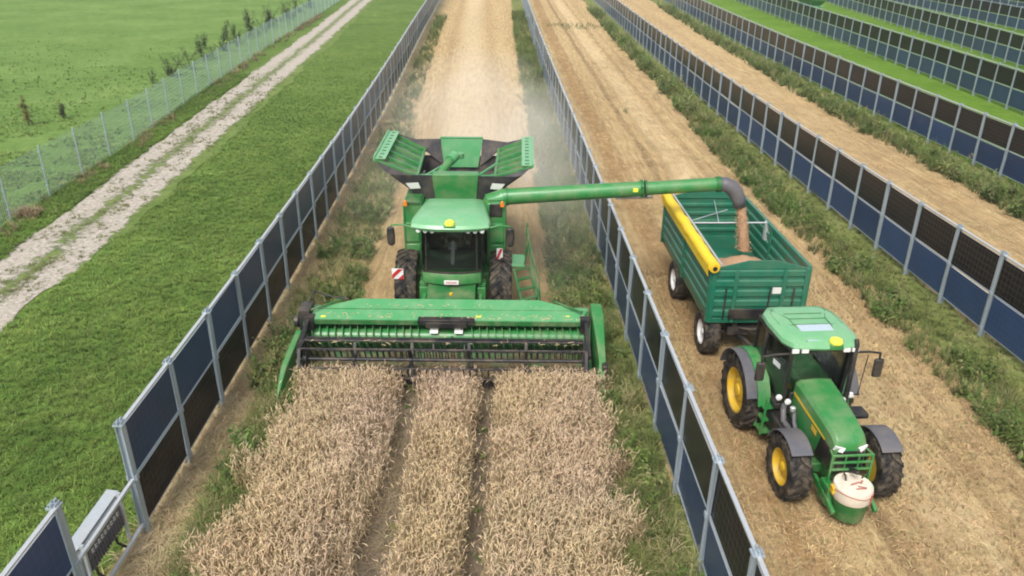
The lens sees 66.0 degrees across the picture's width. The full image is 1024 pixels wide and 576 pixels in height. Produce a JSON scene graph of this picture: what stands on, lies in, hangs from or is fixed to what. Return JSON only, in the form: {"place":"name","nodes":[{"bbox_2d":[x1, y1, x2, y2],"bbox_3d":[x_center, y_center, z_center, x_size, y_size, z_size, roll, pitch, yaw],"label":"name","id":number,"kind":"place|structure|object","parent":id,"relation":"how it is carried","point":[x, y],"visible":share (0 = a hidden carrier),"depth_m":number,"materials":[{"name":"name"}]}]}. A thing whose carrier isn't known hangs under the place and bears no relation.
{"place":"outdoors","nodes":[
{"label":"outdoors","id":0,"kind":"place"},
{"bbox_2d":[0,72,249,259],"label":"track edge grass","id":1,"kind":"structure","parent":0,"point":[203,102],"depth_m":36.19,"materials":[{"name":"green plant"}]},
{"bbox_2d":[0,13,323,237],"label":"dry grass","id":2,"kind":"structure","parent":0,"point":[308,22],"depth_m":44.15,"materials":[{"name":"plant"}]},
{"bbox_2d":[0,0,336,222],"bbox_3d":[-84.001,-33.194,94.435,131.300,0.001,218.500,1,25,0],"label":"meadow","id":3,"kind":"structure","parent":0,"point":[136,22],"depth_m":65.89,"materials":[{"name":"green plant"}]},
{"bbox_2d":[18,95,35,124],"bbox_3d":[-26.822,-9.768,43.410,0.728,1.672,0.858,6,25,12],"label":"tall weed","id":4,"kind":"object","parent":3,"relation":"on","point":[25,112],"visible":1,"depth_m":43.36,"materials":[{"name":"green plant"}]},
{"bbox_2d":[57,101,66,116],"bbox_3d":[-25.787,-10.214,45.103,0.571,1.073,0.522,16,29,30],"label":"tall weed","id":5,"kind":"object","parent":3,"relation":"on","point":[62,108],"visible":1,"depth_m":45.06,"materials":[{"name":"green plant"}]},
{"bbox_2d":[147,69,156,82],"bbox_3d":[-24.879,-14.728,54.746,1.250,1.161,0.548,18,30,32],"label":"shrub","id":6,"kind":"object","parent":3,"relation":"on","point":[153,77],"visible":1,"depth_m":54.78,"materials":[{"name":"green plant"}]},
{"bbox_2d":[160,56,184,75],"bbox_3d":[-24.618,-16.189,57.418,1.918,1.559,0.937,-3,25,-7],"label":"tall weed","id":7,"kind":"object","parent":3,"relation":"on","point":[170,69],"visible":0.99,"depth_m":57.39,"materials":[{"name":"green plant"}]},
{"bbox_2d":[167,52,185,63],"bbox_3d":[-26.500,-18.141,62.269,1.413,0.976,1.010,2,25,2],"label":"tall weed","id":8,"kind":"object","parent":3,"relation":"on","point":[177,57],"visible":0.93,"depth_m":62.14,"materials":[{"name":"green plant"}]},
{"bbox_2d":[174,57,198,69],"bbox_3d":[-24.969,-17.130,60.196,2.187,0.925,1.284,-1,25,-2],"label":"shrub","id":9,"kind":"object","parent":3,"relation":"on","point":[188,63],"visible":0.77,"depth_m":60.12,"materials":[{"name":"green plant"}]},
{"bbox_2d":[178,45,200,58],"bbox_3d":[-26.110,-19.233,64.304,2.052,1.247,0.937,-11,27,-23],"label":"tall weed","id":10,"kind":"object","parent":3,"relation":"on","point":[187,55],"visible":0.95,"depth_m":64.18,"materials":[{"name":"green plant"}]},
{"bbox_2d":[193,35,204,56],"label":"tall weed","id":11,"kind":"object","parent":3,"relation":"on","point":[197,47],"visible":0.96,"depth_m":65.72,"materials":[{"name":"green plant"}]},
{"bbox_2d":[200,32,207,46],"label":"tall weed","id":12,"kind":"object","parent":3,"relation":"on","point":[204,44],"visible":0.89,"depth_m":69.82,"materials":[{"name":"green plant"}]},
{"bbox_2d":[219,19,229,43],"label":"tall weed","id":13,"kind":"object","parent":3,"relation":"on","point":[223,35],"visible":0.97,"depth_m":72.36,"materials":[{"name":"green plant"}]},
{"bbox_2d":[227,21,236,37],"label":"tall weed","id":14,"kind":"object","parent":3,"relation":"on","point":[234,34],"visible":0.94,"depth_m":76.21,"materials":[{"name":"green plant"}]},
{"bbox_2d":[242,12,250,27],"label":"tall weed","id":15,"kind":"object","parent":3,"relation":"on","point":[246,21],"visible":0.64,"depth_m":81.08,"materials":[{"name":"green plant"}]},
{"bbox_2d":[244,8,256,29],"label":"tall weed","id":16,"kind":"object","parent":3,"relation":"on","point":[249,25],"visible":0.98,"depth_m":78.30,"materials":[{"name":"green plant"}]},
{"bbox_2d":[261,4,271,26],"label":"tall weed","id":17,"kind":"object","parent":3,"relation":"on","point":[266,12],"visible":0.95,"depth_m":84.17,"materials":[{"name":"green plant"}]},
{"bbox_2d":[280,0,292,15],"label":"tall weed","id":18,"kind":"object","parent":3,"relation":"on","point":[287,7],"visible":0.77,"depth_m":92.28,"materials":[{"name":"green plant"}]},
{"bbox_2d":[0,0,375,331],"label":"dirt track","id":19,"kind":"structure","parent":0,"point":[293,60],"depth_m":34.74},
{"bbox_2d":[0,73,284,300],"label":"track tufts","id":20,"kind":"object","parent":19,"relation":"on","point":[88,223],"visible":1,"depth_m":32.09,"materials":[{"name":"green plant"}]},
{"bbox_2d":[0,48,394,575],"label":"grass","id":21,"kind":"structure","parent":0,"point":[9,407],"depth_m":21.92,"materials":[{"name":"green plant"}]},
{"bbox_2d":[0,0,425,575],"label":"grass strip","id":22,"kind":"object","parent":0,"point":[386,26],"depth_m":28.02,"materials":[{"name":"green plant"}]},
{"bbox_2d":[7,201,56,220],"bbox_3d":[-18.592,-3.024,30.475,2.068,0.460,1.795,1,25,0],"label":"dry grass clump","id":23,"kind":"object","parent":22,"relation":"on","point":[24,211],"visible":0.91,"depth_m":30.31,"materials":[{"name":"plant"}]},
{"bbox_2d":[0,0,339,224],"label":"wire fence","id":24,"kind":"object","parent":22,"relation":"on","point":[8,209],"visible":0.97,"depth_m":42.67,"materials":[{"name":"metal"}]},
{"bbox_2d":[105,0,447,575],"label":"verge","id":25,"kind":"structure","parent":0,"point":[402,85],"depth_m":18.66,"materials":[{"name":"green plant"}]},
{"bbox_2d":[0,0,439,575],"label":"solar panel row","id":26,"kind":"object","parent":25,"relation":"on","point":[160,424],"visible":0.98,"depth_m":18.15,"materials":[{"name":"glass"}]},
{"bbox_2d":[72,489,130,575],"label":"inverter cabinet","id":27,"kind":"object","parent":26,"relation":"attached to","point":[101,544],"visible":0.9,"depth_m":13.37,"materials":[{"name":"white metal"}]},
{"bbox_2d":[101,119,401,575],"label":"dry hay","id":28,"kind":"object","parent":25,"relation":"on","point":[212,435],"visible":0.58,"depth_m":17.80,"materials":[{"name":"plant"}]},
{"bbox_2d":[240,122,415,391],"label":"verge weeds","id":29,"kind":"object","parent":25,"relation":"on","point":[358,243],"visible":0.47,"depth_m":25.22,"materials":[{"name":"green plant"}]},
{"bbox_2d":[195,380,624,575],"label":"field soil","id":30,"kind":"structure","parent":0,"point":[362,568],"depth_m":15.65,"materials":[{"name":"brown soil"}]},
{"bbox_2d":[149,303,322,575],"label":"verge weeds","id":31,"kind":"object","parent":30,"relation":"on","point":[205,510],"visible":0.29,"depth_m":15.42,"materials":[{"name":"green plant"}]},
{"bbox_2d":[334,385,420,575],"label":"lane litter","id":32,"kind":"object","parent":30,"relation":"on","point":[391,487],"visible":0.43,"depth_m":15.60,"materials":[{"name":"plant"}]},
{"bbox_2d":[175,360,655,575],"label":"wheat crop","id":33,"kind":"object","parent":30,"relation":"on","point":[302,508],"visible":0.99,"depth_m":15.31,"materials":[{"name":"beige plant"}]},
{"bbox_2d":[387,384,490,562],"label":"wheel lane weeds","id":34,"kind":"object","parent":30,"relation":"on","point":[476,507],"visible":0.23,"depth_m":16.84,"materials":[{"name":"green plant"}]},
{"bbox_2d":[460,386,494,574],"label":"lane litter","id":35,"kind":"object","parent":30,"relation":"on","point":[480,460],"visible":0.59,"depth_m":16.31,"materials":[{"name":"plant"}]},
{"bbox_2d":[320,0,563,303],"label":"harvested stubble","id":36,"kind":"object","parent":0,"point":[471,86],"visible":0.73,"depth_m":49.59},
{"bbox_2d":[355,13,446,191],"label":"verge weeds","id":37,"kind":"object","parent":36,"relation":"on","point":[431,38],"visible":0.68,"depth_m":52.97,"materials":[{"name":"green plant"}]},
{"bbox_2d":[294,165,554,309],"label":"straw litter","id":38,"kind":"object","parent":36,"relation":"on","point":[397,218],"visible":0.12,"depth_m":28.03,"materials":[{"name":"beige plant"}]},
{"bbox_2d":[276,129,745,409],"bbox_3d":[0.570,-1.621,23.169,12.263,4.493,12.692,1,25,0],"label":"combine harvester","id":39,"kind":"object","parent":36,"relation":"on","point":[455,260],"visible":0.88,"depth_m":21.19,"materials":[{"name":"metal"}]},
{"bbox_2d":[294,345,593,381],"bbox_3d":[-1.627,1.933,19.837,7.573,0.228,1.975,1,25,0],"label":"cut wheat","id":40,"kind":"object","parent":39,"relation":"in","point":[485,375],"visible":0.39,"depth_m":19.89,"materials":[{"name":"plant"}]},
{"bbox_2d":[734,207,751,252],"bbox_3d":[6.750,-1.702,22.829,0.668,1.322,0.465,7,26,14],"label":"falling grain","id":41,"kind":"object","parent":39,"relation":"attached to","point":[743,244],"visible":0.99,"depth_m":22.80},
{"bbox_2d":[65,3,953,349],"bbox_3d":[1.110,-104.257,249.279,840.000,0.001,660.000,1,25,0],"label":"ground","id":42,"kind":"structure","parent":0,"point":[97,319],"depth_m":23.66,"materials":[{"name":"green plant"}]},
{"bbox_2d":[511,0,705,575],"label":"field verge","id":43,"kind":"structure","parent":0,"point":[516,4],"depth_m":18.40,"materials":[{"name":"plant"}]},
{"bbox_2d":[511,8,575,180],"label":"verge weeds","id":44,"kind":"object","parent":43,"relation":"on","point":[549,113],"visible":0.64,"depth_m":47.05,"materials":[{"name":"green plant"}]},
{"bbox_2d":[534,208,692,575],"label":"dry hay","id":45,"kind":"object","parent":43,"relation":"on","point":[681,529],"visible":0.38,"depth_m":15.79,"materials":[{"name":"plant"}]},
{"bbox_2d":[521,0,769,575],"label":"solar panel row","id":46,"kind":"object","parent":43,"relation":"on","point":[724,541],"visible":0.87,"depth_m":16.66,"materials":[{"name":"glass"}]},
{"bbox_2d":[529,0,1023,575],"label":"stubble field","id":47,"kind":"structure","parent":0,"point":[573,46],"depth_m":20.06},
{"bbox_2d":[546,21,627,112],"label":"stubble weeds","id":48,"kind":"object","parent":47,"relation":"on","point":[584,29],"visible":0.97,"depth_m":87.02,"materials":[{"name":"green plant"}]},
{"bbox_2d":[553,55,777,217],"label":"straw litter","id":49,"kind":"object","parent":47,"relation":"on","point":[763,209],"visible":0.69,"depth_m":43.18,"materials":[{"name":"beige plant"}]},
{"bbox_2d":[660,191,812,353],"bbox_3d":[6.171,-0.400,22.572,2.711,2.888,6.842,0,25,-2],"label":"grain trailer","id":50,"kind":"object","parent":47,"relation":"on","point":[698,239],"visible":0.74,"depth_m":21.18,"materials":[{"name":"teal paint"}]},
{"bbox_2d":[719,255,760,266],"bbox_3d":[6.219,-0.704,22.921,2.320,0.794,5.440,0,25,-2],"label":"grain heap","id":51,"kind":"object","parent":50,"relation":"in","point":[732,260],"visible":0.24,"depth_m":22.44,"materials":[{"name":"beige food"}]},
{"bbox_2d":[720,306,903,514],"bbox_3d":[6.371,2.317,16.668,2.720,2.943,4.638,-1,25,-4],"label":"tractor","id":52,"kind":"object","parent":47,"relation":"on","point":[789,378],"visible":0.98,"depth_m":16.24,"materials":[{"name":"metal"}]},
{"bbox_2d":[829,472,873,523],"bbox_3d":[6.466,3.998,15.216,0.776,0.735,0.996,1,25,0],"label":"ballast drum","id":53,"kind":"object","parent":52,"relation":"attached to","point":[852,495],"visible":0.98,"depth_m":14.90,"materials":[{"name":"green paint"}]},
{"bbox_2d":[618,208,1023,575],"bbox_3d":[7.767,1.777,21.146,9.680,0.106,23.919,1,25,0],"label":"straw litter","id":54,"kind":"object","parent":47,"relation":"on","point":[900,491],"visible":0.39,"depth_m":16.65,"materials":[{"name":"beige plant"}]},
{"bbox_2d":[686,113,1023,464],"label":"verge weeds","id":55,"kind":"object","parent":47,"relation":"on","point":[842,246],"visible":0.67,"depth_m":23.18,"materials":[{"name":"green plant"}]},
{"bbox_2d":[583,0,1023,417],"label":"lane verge","id":56,"kind":"structure","parent":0,"point":[981,342],"depth_m":26.58,"materials":[{"name":"green plant"}]},
{"bbox_2d":[586,4,716,124],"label":"verge weeds","id":57,"kind":"object","parent":56,"relation":"on","point":[683,102],"visible":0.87,"depth_m":57.94,"materials":[{"name":"green plant"}]},
{"bbox_2d":[593,0,1023,362],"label":"solar panel row","id":58,"kind":"object","parent":56,"relation":"on","point":[874,208],"visible":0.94,"depth_m":28.17,"materials":[{"name":"glass"}]},
{"bbox_2d":[594,0,1023,344],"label":"pale stubble lane","id":59,"kind":"structure","parent":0,"point":[720,59],"depth_m":40.90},
{"bbox_2d":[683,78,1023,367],"bbox_3d":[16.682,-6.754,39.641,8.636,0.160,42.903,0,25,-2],"label":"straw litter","id":60,"kind":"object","parent":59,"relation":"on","point":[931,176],"visible":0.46,"depth_m":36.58,"materials":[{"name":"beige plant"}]},
{"bbox_2d":[650,0,1023,203],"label":"grass verge","id":61,"kind":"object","parent":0,"point":[728,39],"depth_m":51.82,"materials":[{"name":"plant"}]},
{"bbox_2d":[657,1,795,78],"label":"verge weeds","id":62,"kind":"object","parent":61,"relation":"on","point":[771,72],"visible":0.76,"depth_m":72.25,"materials":[{"name":"green plant"}]},
{"bbox_2d":[662,0,1023,184],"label":"solar panel row","id":63,"kind":"object","parent":61,"relation":"on","point":[1006,161],"visible":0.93,"depth_m":45.82,"materials":[{"name":"glass"}]},
{"bbox_2d":[765,71,1023,220],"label":"verge weeds","id":64,"kind":"object","parent":61,"relation":"on","point":[991,194],"visible":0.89,"depth_m":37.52,"materials":[{"name":"green plant"}]},
{"bbox_2d":[663,0,1023,189],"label":"grass lane","id":65,"kind":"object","parent":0,"point":[909,75],"depth_m":71.71,"materials":[{"name":"green plant"}]},
{"bbox_2d":[798,0,826,17],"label":"bush","id":66,"kind":"object","parent":65,"relation":"on","point":[816,3],"visible":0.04,"depth_m":92.77,"materials":[{"name":"green plant"}]},
{"bbox_2d":[735,0,1023,111],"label":"solar panel row","id":67,"kind":"object","parent":65,"relation":"on","point":[1007,95],"visible":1,"depth_m":62.26,"materials":[{"name":"glass"}]},
{"bbox_2d":[827,0,1023,66],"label":"solar panel row","id":68,"kind":"object","parent":65,"relation":"on","point":[985,33],"visible":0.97,"depth_m":77.89,"materials":[{"name":"glass"}]},
{"bbox_2d":[891,0,1023,30],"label":"solar panel row","id":69,"kind":"object","parent":65,"relation":"on","point":[1010,11],"visible":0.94,"depth_m":95.14,"materials":[{"name":"glass"}]},
{"bbox_2d":[986,0,1023,7],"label":"solar panel row","id":70,"kind":"object","parent":65,"relation":"on","point":[1013,2],"visible":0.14,"depth_m":108.64,"materials":[{"name":"glass"}]}
]}

